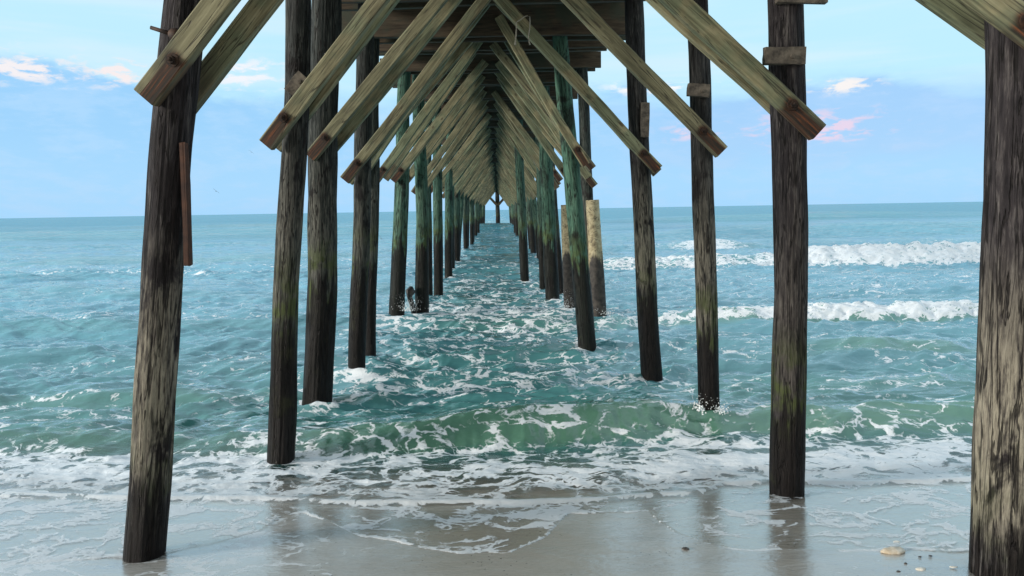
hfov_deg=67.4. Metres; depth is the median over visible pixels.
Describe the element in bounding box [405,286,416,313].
broken timber
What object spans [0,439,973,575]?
beach sand
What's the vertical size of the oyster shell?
0.031 m
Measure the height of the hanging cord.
0.316 m
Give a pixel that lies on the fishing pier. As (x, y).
(483, 100)
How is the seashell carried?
on the beach sand
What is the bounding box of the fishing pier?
[123,0,1023,575]
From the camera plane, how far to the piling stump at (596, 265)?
14.23 m
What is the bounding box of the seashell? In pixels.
[916,567,925,570]
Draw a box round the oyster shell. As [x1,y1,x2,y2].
[880,546,905,554]
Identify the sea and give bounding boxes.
[0,202,982,564]
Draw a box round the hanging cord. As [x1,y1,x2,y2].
[514,15,530,44]
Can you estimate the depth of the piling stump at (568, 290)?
15.55 m
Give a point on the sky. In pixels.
(898, 92)
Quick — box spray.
[396,293,730,414]
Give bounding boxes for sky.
[0,0,984,217]
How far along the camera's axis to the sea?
10.09 m
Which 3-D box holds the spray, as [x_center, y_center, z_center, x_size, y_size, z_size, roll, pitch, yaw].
[1.469,0.550,11.170,4.068,0.602,8.119,-4,7,-29]
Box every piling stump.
[561,205,574,307]
[586,200,606,316]

